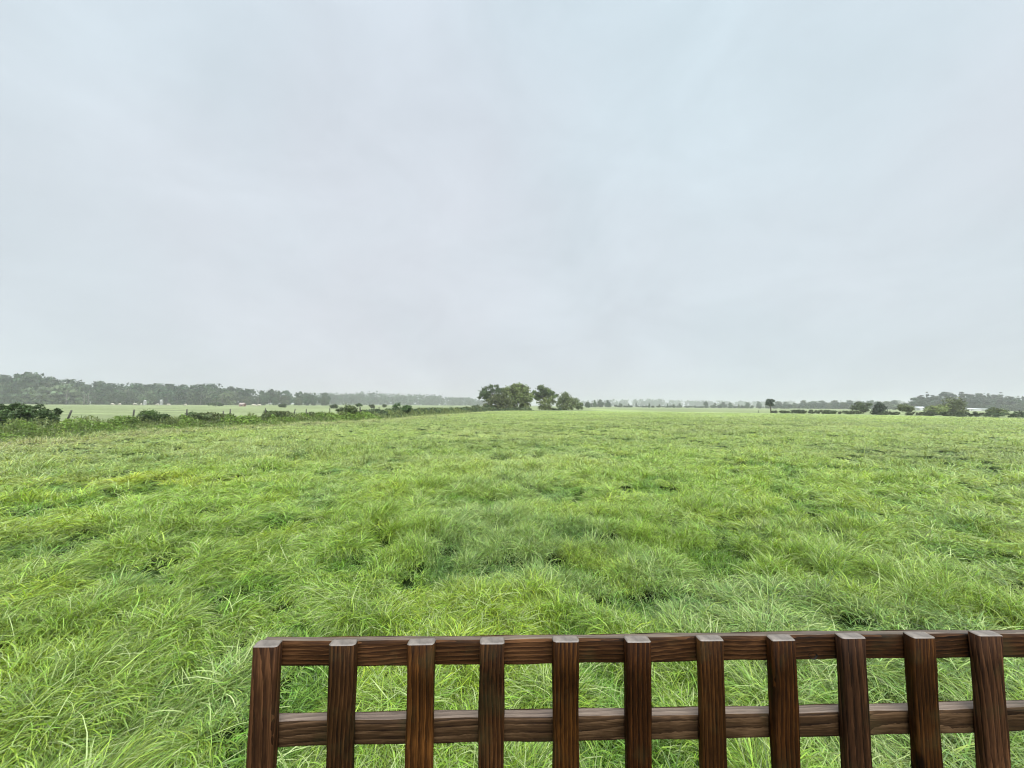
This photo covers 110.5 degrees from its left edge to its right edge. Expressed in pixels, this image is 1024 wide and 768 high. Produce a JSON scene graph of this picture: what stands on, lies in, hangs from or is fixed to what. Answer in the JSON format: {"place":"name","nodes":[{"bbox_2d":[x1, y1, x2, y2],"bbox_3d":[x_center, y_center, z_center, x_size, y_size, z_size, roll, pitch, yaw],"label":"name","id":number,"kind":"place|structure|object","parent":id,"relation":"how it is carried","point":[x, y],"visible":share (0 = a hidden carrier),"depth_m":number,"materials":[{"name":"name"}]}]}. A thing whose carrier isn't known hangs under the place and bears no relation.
{"place":"outdoors","nodes":[
{"label":"outdoors","id":0,"kind":"place"},
{"bbox_2d":[0,403,1023,767],"bbox_3d":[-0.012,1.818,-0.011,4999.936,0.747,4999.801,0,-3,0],"label":"ground","id":1,"kind":"structure","parent":0,"point":[106,411],"depth_m":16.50,"materials":[{"name":"green plant"}]},
{"bbox_2d":[0,382,9,403],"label":"woodland tree","id":2,"kind":"object","parent":1,"relation":"on","point":[1,388],"visible":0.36,"depth_m":281.53,"materials":[{"name":"green plant"}]},
{"bbox_2d":[0,374,13,384],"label":"woodland tree","id":3,"kind":"object","parent":1,"relation":"on","point":[5,378],"visible":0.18,"depth_m":297.17,"materials":[{"name":"green plant"}]},
{"bbox_2d":[1,385,19,403],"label":"woodland tree","id":4,"kind":"object","parent":1,"relation":"on","point":[7,389],"visible":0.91,"depth_m":279.62,"materials":[{"name":"green plant"}]},
{"bbox_2d":[0,387,32,403],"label":"woodland tree","id":5,"kind":"object","parent":1,"relation":"on","point":[2,398],"visible":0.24,"depth_m":280.75,"materials":[{"name":"green plant"}]},
{"bbox_2d":[9,387,41,403],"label":"woodland tree","id":6,"kind":"object","parent":1,"relation":"on","point":[19,397],"visible":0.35,"depth_m":285.18,"materials":[{"name":"green plant"}]},
{"bbox_2d":[6,372,51,402],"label":"woodland tree","id":7,"kind":"object","parent":1,"relation":"on","point":[31,380],"visible":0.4,"depth_m":289.53,"materials":[{"name":"green plant"}]},
{"bbox_2d":[0,402,63,426],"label":"gorse bush","id":8,"kind":"object","parent":1,"relation":"on","point":[24,411],"visible":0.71,"depth_m":20.21,"materials":[{"name":"green plant"}]},
{"bbox_2d":[48,379,65,384],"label":"woodland tree","id":9,"kind":"object","parent":1,"relation":"on","point":[53,381],"visible":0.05,"depth_m":313.16,"materials":[{"name":"green plant"}]},
{"bbox_2d":[27,383,89,404],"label":"woodland tree","id":10,"kind":"object","parent":1,"relation":"on","point":[48,395],"visible":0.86,"depth_m":290.19,"materials":[{"name":"green plant"}]},
{"bbox_2d":[66,380,87,390],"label":"woodland tree","id":11,"kind":"object","parent":1,"relation":"on","point":[70,382],"visible":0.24,"depth_m":322.45,"materials":[{"name":"green plant"}]},
{"bbox_2d":[80,393,92,404],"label":"woodland tree","id":12,"kind":"object","parent":1,"relation":"on","point":[86,399],"visible":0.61,"depth_m":304.43,"materials":[{"name":"green plant"}]},
{"bbox_2d":[88,389,101,404],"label":"woodland tree","id":13,"kind":"object","parent":1,"relation":"on","point":[94,397],"visible":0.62,"depth_m":317.96,"materials":[{"name":"green plant"}]},
{"bbox_2d":[93,381,105,390],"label":"woodland tree","id":14,"kind":"object","parent":1,"relation":"on","point":[99,383],"visible":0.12,"depth_m":331.34,"materials":[{"name":"green plant"}]},
{"bbox_2d":[93,386,113,404],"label":"woodland tree","id":15,"kind":"object","parent":1,"relation":"on","point":[101,392],"visible":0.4,"depth_m":318.33,"materials":[{"name":"green plant"}]},
{"bbox_2d":[99,383,123,402],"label":"woodland tree","id":16,"kind":"object","parent":1,"relation":"on","point":[112,385],"visible":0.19,"depth_m":327.41,"materials":[{"name":"green plant"}]},
{"bbox_2d":[102,389,136,404],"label":"woodland tree","id":17,"kind":"object","parent":1,"relation":"on","point":[118,396],"visible":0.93,"depth_m":316.23,"materials":[{"name":"green plant"}]},
{"bbox_2d":[122,384,140,394],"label":"woodland tree","id":18,"kind":"object","parent":1,"relation":"on","point":[133,387],"visible":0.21,"depth_m":341.21,"materials":[{"name":"green plant"}]},
{"bbox_2d":[128,393,143,404],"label":"woodland tree","id":19,"kind":"object","parent":1,"relation":"on","point":[136,400],"visible":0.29,"depth_m":331.29,"materials":[{"name":"green plant"}]},
{"bbox_2d":[137,390,157,404],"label":"woodland tree","id":20,"kind":"object","parent":1,"relation":"on","point":[148,397],"visible":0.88,"depth_m":331.54,"materials":[{"name":"green plant"}]},
{"bbox_2d":[138,384,157,393],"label":"woodland tree","id":21,"kind":"object","parent":1,"relation":"on","point":[147,387],"visible":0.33,"depth_m":358.34,"materials":[{"name":"green plant"}]},
{"bbox_2d":[136,408,161,421],"bbox_3d":[-26.416,2.454,25.920,1.493,1.377,1.314,3,-4,-33],"label":"bramble bush","id":22,"kind":"object","parent":1,"relation":"on","point":[152,415],"visible":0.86,"depth_m":25.70,"materials":[{"name":"green plant"}]},
{"bbox_2d":[131,391,168,404],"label":"woodland tree","id":23,"kind":"object","parent":1,"relation":"on","point":[165,400],"visible":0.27,"depth_m":339.46,"materials":[{"name":"green plant"}]},
{"bbox_2d":[154,387,166,404],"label":"woodland tree","id":24,"kind":"object","parent":1,"relation":"on","point":[160,393],"visible":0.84,"depth_m":339.65,"materials":[{"name":"green plant"}]},
{"bbox_2d":[166,388,176,399],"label":"woodland tree","id":25,"kind":"object","parent":1,"relation":"on","point":[169,390],"visible":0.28,"depth_m":347.85,"materials":[{"name":"green plant"}]},
{"bbox_2d":[163,384,183,404],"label":"woodland tree","id":26,"kind":"object","parent":1,"relation":"on","point":[171,386],"visible":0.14,"depth_m":366.66,"materials":[{"name":"green plant"}]},
{"bbox_2d":[167,388,190,404],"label":"woodland tree","id":27,"kind":"object","parent":1,"relation":"on","point":[176,397],"visible":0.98,"depth_m":343.26,"materials":[{"name":"green plant"}]},
{"bbox_2d":[181,392,191,404],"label":"woodland tree","id":28,"kind":"object","parent":1,"relation":"on","point":[187,397],"visible":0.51,"depth_m":352.22,"materials":[{"name":"green plant"}]},
{"bbox_2d":[186,385,198,404],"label":"woodland tree","id":29,"kind":"object","parent":1,"relation":"on","point":[191,390],"visible":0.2,"depth_m":368.54,"materials":[{"name":"green plant"}]},
{"bbox_2d":[179,411,211,419],"bbox_3d":[-25.585,2.727,28.597,2.390,1.151,1.282,0,-3,0],"label":"bramble bush","id":30,"kind":"object","parent":1,"relation":"on","point":[195,415],"visible":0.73,"depth_m":28.46,"materials":[{"name":"green plant"}]},
{"bbox_2d":[189,390,205,404],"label":"woodland tree","id":31,"kind":"object","parent":1,"relation":"on","point":[197,396],"visible":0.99,"depth_m":344.67,"materials":[{"name":"green plant"}]},
{"bbox_2d":[189,392,214,404],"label":"woodland tree","id":32,"kind":"object","parent":1,"relation":"on","point":[205,394],"visible":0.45,"depth_m":356.75,"materials":[{"name":"green plant"}]},
{"bbox_2d":[187,383,222,391],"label":"woodland tree","id":33,"kind":"object","parent":1,"relation":"on","point":[200,386],"visible":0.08,"depth_m":380.90,"materials":[{"name":"green plant"}]},
{"bbox_2d":[201,391,217,404],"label":"woodland tree","id":34,"kind":"object","parent":1,"relation":"on","point":[207,398],"visible":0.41,"depth_m":358.18,"materials":[{"name":"green plant"}]},
{"bbox_2d":[202,386,223,392],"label":"woodland tree","id":35,"kind":"object","parent":1,"relation":"on","point":[211,388],"visible":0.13,"depth_m":368.94,"materials":[{"name":"green plant"}]},
{"bbox_2d":[211,392,227,402],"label":"woodland tree","id":36,"kind":"object","parent":1,"relation":"on","point":[216,395],"visible":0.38,"depth_m":354.83,"materials":[{"name":"green plant"}]},
{"bbox_2d":[214,391,242,404],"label":"woodland tree","id":37,"kind":"object","parent":1,"relation":"on","point":[231,399],"visible":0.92,"depth_m":355.55,"materials":[{"name":"green plant"}]},
{"bbox_2d":[226,386,236,397],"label":"woodland tree","id":38,"kind":"object","parent":1,"relation":"on","point":[230,388],"visible":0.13,"depth_m":402.71,"materials":[{"name":"green plant"}]},
{"bbox_2d":[0,407,471,443],"bbox_3d":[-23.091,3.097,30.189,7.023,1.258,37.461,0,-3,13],"label":"undergrowth","id":39,"kind":"object","parent":1,"relation":"on","point":[247,420],"visible":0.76,"depth_m":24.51,"materials":[{"name":"green plant"}]},
{"bbox_2d":[232,388,252,402],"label":"woodland tree","id":40,"kind":"object","parent":1,"relation":"on","point":[246,392],"visible":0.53,"depth_m":381.31,"materials":[{"name":"green plant"}]},
{"bbox_2d":[242,396,250,404],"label":"woodland tree","id":41,"kind":"object","parent":1,"relation":"on","point":[246,401],"visible":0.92,"depth_m":365.39,"materials":[{"name":"green plant"}]},
{"bbox_2d":[248,389,257,404],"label":"woodland tree","id":42,"kind":"object","parent":1,"relation":"on","point":[251,395],"visible":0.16,"depth_m":400.97,"materials":[{"name":"green plant"}]},
{"bbox_2d":[67,407,442,422],"bbox_3d":[-19.890,3.904,49.169,3.021,1.526,57.916,0,-3,12],"label":"wire fence","id":43,"kind":"object","parent":1,"relation":"on","point":[70,412],"visible":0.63,"depth_m":28.12,"materials":[{"name":"grey wood"}]},
{"bbox_2d":[253,390,264,402],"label":"woodland tree","id":44,"kind":"object","parent":1,"relation":"on","point":[260,393],"visible":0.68,"depth_m":383.68,"materials":[{"name":"green plant"}]},
{"bbox_2d":[261,392,269,404],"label":"woodland tree","id":45,"kind":"object","parent":1,"relation":"on","point":[265,398],"visible":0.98,"depth_m":376.60,"materials":[{"name":"green plant"}]},
{"bbox_2d":[266,389,278,404],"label":"woodland tree","id":46,"kind":"object","parent":1,"relation":"on","point":[272,393],"visible":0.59,"depth_m":396.73,"materials":[{"name":"green plant"}]},
{"bbox_2d":[263,410,282,416],"bbox_3d":[-23.158,3.066,34.381,1.895,1.214,1.254,0,-3,0],"label":"bramble bush","id":47,"kind":"object","parent":1,"relation":"on","point":[276,413],"visible":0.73,"depth_m":34.21,"materials":[{"name":"green plant"}]},
{"bbox_2d":[272,390,282,404],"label":"woodland tree","id":48,"kind":"object","parent":1,"relation":"on","point":[279,393],"visible":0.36,"depth_m":414.05,"materials":[{"name":"green plant"}]},
{"bbox_2d":[279,395,290,404],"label":"woodland tree","id":49,"kind":"object","parent":1,"relation":"on","point":[283,400],"visible":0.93,"depth_m":380.60,"materials":[{"name":"green plant"}]},
{"bbox_2d":[282,390,292,404],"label":"woodland tree","id":50,"kind":"object","parent":1,"relation":"on","point":[286,392],"visible":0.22,"depth_m":417.69,"materials":[{"name":"green plant"}]},
{"bbox_2d":[291,391,303,403],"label":"woodland tree","id":51,"kind":"object","parent":1,"relation":"on","point":[293,399],"visible":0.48,"depth_m":409.02,"materials":[{"name":"green plant"}]},
{"bbox_2d":[294,397,302,404],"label":"woodland tree","id":52,"kind":"object","parent":1,"relation":"on","point":[298,401],"visible":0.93,"depth_m":393.36,"materials":[{"name":"green plant"}]},
{"bbox_2d":[117,407,494,426],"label":"undergrowth","id":53,"kind":"object","parent":1,"relation":"on","point":[213,417],"visible":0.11,"depth_m":33.63,"materials":[{"name":"green plant"}]},
{"bbox_2d":[302,394,311,405],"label":"woodland tree","id":54,"kind":"object","parent":1,"relation":"on","point":[307,398],"visible":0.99,"depth_m":388.19,"materials":[{"name":"green plant"}]},
{"bbox_2d":[317,392,330,404],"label":"woodland tree","id":55,"kind":"object","parent":1,"relation":"on","point":[324,394],"visible":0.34,"depth_m":442.47,"materials":[{"name":"green plant"}]},
{"bbox_2d":[319,396,329,405],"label":"woodland tree","id":56,"kind":"object","parent":1,"relation":"on","point":[323,401],"visible":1,"depth_m":404.91,"materials":[{"name":"green plant"}]},
{"bbox_2d":[335,404,357,413],"bbox_3d":[-19.931,3.289,43.115,2.807,1.918,2.080,0,-3,0],"label":"hawthorn bush","id":57,"kind":"object","parent":1,"relation":"on","point":[349,408],"visible":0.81,"depth_m":42.70,"materials":[{"name":"green plant"}]},
{"bbox_2d":[295,391,492,405],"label":"treeline","id":58,"kind":"object","parent":1,"relation":"on","point":[362,399],"visible":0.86,"depth_m":882.41,"materials":[{"name":"plant"}]},
{"bbox_2d":[392,402,411,411],"bbox_3d":[-18.052,3.919,57.514,3.985,2.329,2.713,0,-3,0],"label":"gorse bush","id":59,"kind":"object","parent":1,"relation":"on","point":[405,408],"visible":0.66,"depth_m":57.37,"materials":[{"name":"green plant"}]},
{"bbox_2d":[361,407,533,417],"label":"undergrowth","id":60,"kind":"object","parent":1,"relation":"on","point":[379,411],"visible":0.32,"depth_m":71.36,"materials":[{"name":"green plant"}]},
{"bbox_2d":[477,384,504,402],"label":"oak tree","id":61,"kind":"object","parent":1,"relation":"on","point":[484,393],"visible":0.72,"depth_m":132.97,"materials":[{"name":"green plant"}]},
{"bbox_2d":[481,392,514,408],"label":"thorn tree","id":62,"kind":"object","parent":1,"relation":"on","point":[497,401],"visible":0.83,"depth_m":124.49,"materials":[{"name":"green plant"}]},
{"bbox_2d":[501,382,534,408],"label":"round tree","id":63,"kind":"object","parent":1,"relation":"on","point":[515,392],"visible":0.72,"depth_m":128.15,"materials":[{"name":"green plant"}]},
{"bbox_2d":[518,393,534,407],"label":"thorn tree","id":64,"kind":"object","parent":1,"relation":"on","point":[528,399],"visible":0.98,"depth_m":126.22,"materials":[{"name":"green plant"}]},
{"bbox_2d":[531,384,558,400],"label":"layered oak","id":65,"kind":"object","parent":1,"relation":"on","point":[544,392],"visible":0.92,"depth_m":135.12,"materials":[{"name":"green plant"}]},
{"bbox_2d":[536,396,556,409],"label":"hawthorn bush","id":66,"kind":"object","parent":1,"relation":"on","point":[545,403],"visible":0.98,"depth_m":131.51,"materials":[{"name":"green plant"}]},
{"bbox_2d":[556,392,580,409],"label":"peaked tree","id":67,"kind":"object","parent":1,"relation":"on","point":[567,402],"visible":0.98,"depth_m":140.51,"materials":[{"name":"green plant"}]},
{"bbox_2d":[574,397,583,409],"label":"hawthorn bush","id":68,"kind":"object","parent":1,"relation":"on","point":[580,404],"visible":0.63,"depth_m":148.69,"materials":[{"name":"green plant"}]},
{"bbox_2d":[246,629,1023,767],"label":"trellis","id":69,"kind":"object","parent":1,"relation":"on","point":[989,716],"visible":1,"depth_m":0.68,"materials":[{"name":"brown wood"}]},
{"bbox_2d":[581,402,769,407],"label":"treeline","id":70,"kind":"object","parent":1,"relation":"on","point":[711,406],"visible":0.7,"depth_m":472.65,"materials":[{"name":"green plant"}]},
{"bbox_2d":[578,398,907,406],"bbox_3d":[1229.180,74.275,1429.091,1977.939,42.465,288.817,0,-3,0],"label":"treeline","id":71,"kind":"object","parent":1,"relation":"on","point":[653,402],"visible":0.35,"depth_m":1360.83,"materials":[{"name":"green plant"}]},
{"bbox_2d":[765,399,774,410],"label":"wind bent pine","id":72,"kind":"object","parent":1,"relation":"on","point":[768,402],"visible":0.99,"depth_m":108.08,"materials":[{"name":"green plant"}]},
{"bbox_2d":[790,409,804,413],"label":"bush","id":73,"kind":"object","parent":1,"relation":"on","point":[799,411],"visible":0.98,"depth_m":103.59,"materials":[{"name":"green plant"}]},
{"bbox_2d":[803,409,825,413],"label":"bush","id":74,"kind":"object","parent":1,"relation":"on","point":[815,411],"visible":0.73,"depth_m":101.01,"materials":[{"name":"green plant"}]},
{"bbox_2d":[769,400,891,408],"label":"treeline","id":75,"kind":"object","parent":1,"relation":"on","point":[814,405],"visible":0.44,"depth_m":411.49,"materials":[{"name":"green plant"}]},
{"bbox_2d":[823,410,837,413],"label":"bush","id":76,"kind":"object","parent":1,"relation":"on","point":[830,412],"visible":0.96,"depth_m":99.17,"materials":[{"name":"green plant"}]},
{"bbox_2d":[839,403,849,408],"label":"hazy tree","id":77,"kind":"object","parent":1,"relation":"on","point":[846,405],"visible":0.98,"depth_m":397.77,"materials":[{"name":"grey plant"}]},
{"bbox_2d":[838,410,863,413],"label":"bush","id":78,"kind":"object","parent":1,"relation":"on","point":[851,412],"visible":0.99,"depth_m":96.70,"materials":[{"name":"green plant"}]},
{"bbox_2d":[849,401,871,412],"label":"flat topped tree","id":79,"kind":"object","parent":1,"relation":"on","point":[861,407],"visible":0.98,"depth_m":114.87,"materials":[{"name":"green plant"}]},
{"bbox_2d":[870,402,888,414],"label":"cone tree","id":80,"kind":"object","parent":1,"relation":"on","point":[878,408],"visible":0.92,"depth_m":94.00,"materials":[{"name":"green plant"}]},
{"bbox_2d":[883,401,896,408],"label":"hazy tree","id":81,"kind":"object","parent":1,"relation":"on","point":[888,404],"visible":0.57,"depth_m":377.34,"materials":[{"name":"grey plant"}]},
{"bbox_2d":[881,411,899,414],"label":"boundary hedge","id":82,"kind":"object","parent":1,"relation":"on","point":[890,413],"visible":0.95,"depth_m":92.42,"materials":[{"name":"green plant"}]},
{"bbox_2d":[896,404,915,412],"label":"round tree","id":83,"kind":"object","parent":1,"relation":"on","point":[904,407],"visible":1,"depth_m":91.86,"materials":[{"name":"green plant"}]},
{"bbox_2d":[908,397,921,404],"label":"pine tree","id":84,"kind":"object","parent":1,"relation":"on","point":[915,399],"visible":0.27,"depth_m":306.12,"materials":[{"name":"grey plant"}]},
{"bbox_2d":[905,411,930,415],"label":"boundary hedge","id":85,"kind":"object","parent":1,"relation":"on","point":[917,413],"visible":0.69,"depth_m":88.14,"materials":[{"name":"green plant"}]},
{"bbox_2d":[922,405,951,413],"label":"willow bush","id":86,"kind":"object","parent":1,"relation":"on","point":[936,409],"visible":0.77,"depth_m":94.02,"materials":[{"name":"green plant"}]},
{"bbox_2d":[923,411,955,415],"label":"boundary hedge","id":87,"kind":"object","parent":1,"relation":"on","point":[944,413],"visible":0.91,"depth_m":84.15,"materials":[{"name":"green plant"}]},
{"bbox_2d":[938,392,953,400],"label":"pine tree","id":88,"kind":"object","parent":1,"relation":"on","point":[944,394],"visible":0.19,"depth_m":336.07,"materials":[{"name":"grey plant"}]},
{"bbox_2d":[933,396,969,412],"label":"willow tree","id":89,"kind":"object","parent":1,"relation":"on","point":[958,405],"visible":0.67,"depth_m":95.92,"materials":[{"name":"green plant"}]},
{"bbox_2d":[953,392,971,403],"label":"pine tree","id":90,"kind":"object","parent":1,"relation":"on","point":[962,394],"visible":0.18,"depth_m":318.33,"materials":[{"name":"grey plant"}]},
{"bbox_2d":[954,411,991,416],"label":"boundary hedge","id":91,"kind":"object","parent":1,"relation":"on","point":[964,414],"visible":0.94,"depth_m":79.70,"materials":[{"name":"green plant"}]},
{"bbox_2d":[961,408,985,410],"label":"farm shed","id":92,"kind":"structure","parent":1,"relation":"on","point":[974,409],"depth_m":234.54,"materials":[{"name":"white metal"}]},
{"bbox_2d":[966,399,984,407],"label":"hazy tree","id":93,"kind":"object","parent":1,"relation":"on","point":[971,402],"visible":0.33,"depth_m":291.88,"materials":[{"name":"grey plant"}]},
{"bbox_2d":[975,393,985,400],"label":"pine tree","id":94,"kind":"object","parent":1,"relation":"on","point":[981,397],"visible":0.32,"depth_m":327.57,"materials":[{"name":"grey plant"}]},
{"bbox_2d":[980,400,992,407],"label":"hazy tree","id":95,"kind":"object","parent":1,"relation":"on","point":[987,402],"visible":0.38,"depth_m":287.78,"materials":[{"name":"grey plant"}]},
{"bbox_2d":[984,407,1009,415],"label":"willow bush","id":96,"kind":"object","parent":1,"relation":"on","point":[994,410],"visible":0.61,"depth_m":83.24,"materials":[{"name":"green plant"}]},
{"bbox_2d":[995,398,1007,407],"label":"hazy tree","id":97,"kind":"object","parent":1,"relation":"on","point":[1000,402],"visible":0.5,"depth_m":286.85,"materials":[{"name":"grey plant"}]},
{"bbox_2d":[982,410,1023,417],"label":"boundary hedge","id":98,"kind":"object","parent":1,"relation":"on","point":[1019,414],"visible":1,"depth_m":74.63,"materials":[{"name":"green plant"}]},
{"bbox_2d":[996,405,1009,410],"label":"hazy tree","id":99,"kind":"object","parent":1,"relation":"on","point":[1003,406],"visible":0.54,"depth_m":279.06,"materials":[{"name":"grey plant"}]},
{"bbox_2d":[1004,399,1023,409],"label":"hazy tree","id":100,"kind":"object","parent":1,"relation":"on","point":[1010,401],"visible":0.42,"depth_m":284.12,"materials":[{"name":"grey plant"}]},
{"bbox_2d":[1009,404,1022,410],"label":"hazy tree","id":101,"kind":"object","parent":1,"relation":"on","point":[1015,407],"visible":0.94,"depth_m":276.07,"materials":[{"name":"green plant"}]},
{"bbox_2d":[0,0,1023,406],"label":"sky","id":102,"kind":"structure","parent":0,"point":[733,201],"materials":[{"name":"grey"}]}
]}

